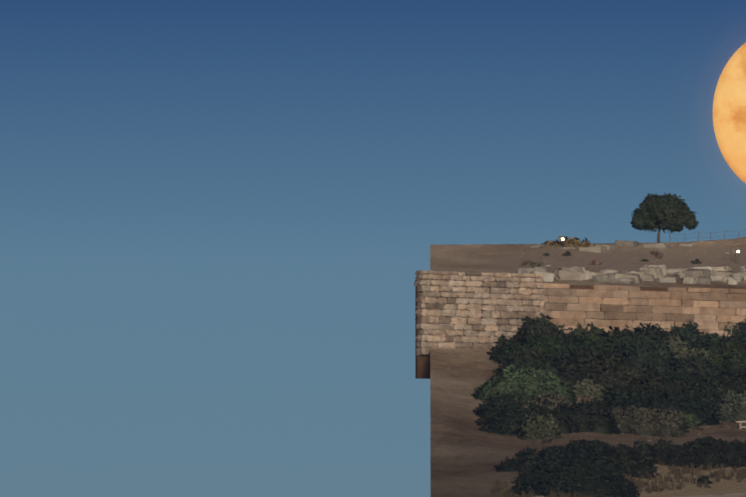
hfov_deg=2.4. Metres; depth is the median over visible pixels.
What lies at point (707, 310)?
terrace wall
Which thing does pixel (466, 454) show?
ground
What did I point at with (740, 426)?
bench
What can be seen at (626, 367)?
maquis shrubs
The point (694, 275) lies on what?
rocks
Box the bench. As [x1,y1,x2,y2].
[736,421,745,428]
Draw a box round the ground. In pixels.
[430,237,745,496]
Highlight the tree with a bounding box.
[630,193,698,242]
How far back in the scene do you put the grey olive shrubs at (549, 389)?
1064.56 m
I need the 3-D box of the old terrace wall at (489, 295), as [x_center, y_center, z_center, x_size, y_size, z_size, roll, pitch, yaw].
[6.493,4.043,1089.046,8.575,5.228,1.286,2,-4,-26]
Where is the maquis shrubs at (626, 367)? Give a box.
[473,251,745,496]
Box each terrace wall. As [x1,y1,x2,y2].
[414,270,543,355]
[415,283,745,378]
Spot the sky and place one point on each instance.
(219, 219)
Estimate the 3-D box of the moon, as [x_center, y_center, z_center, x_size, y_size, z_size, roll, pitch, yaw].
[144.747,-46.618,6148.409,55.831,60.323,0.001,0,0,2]
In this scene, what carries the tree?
on the ground
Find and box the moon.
[713,43,745,182]
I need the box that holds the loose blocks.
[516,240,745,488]
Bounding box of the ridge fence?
[669,230,744,240]
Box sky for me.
[0,0,745,496]
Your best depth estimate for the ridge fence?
1132.84 m
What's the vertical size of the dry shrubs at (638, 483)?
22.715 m
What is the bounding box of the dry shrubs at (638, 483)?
[491,236,745,496]
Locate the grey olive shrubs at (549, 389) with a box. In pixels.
[470,332,745,440]
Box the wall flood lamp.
[733,248,740,263]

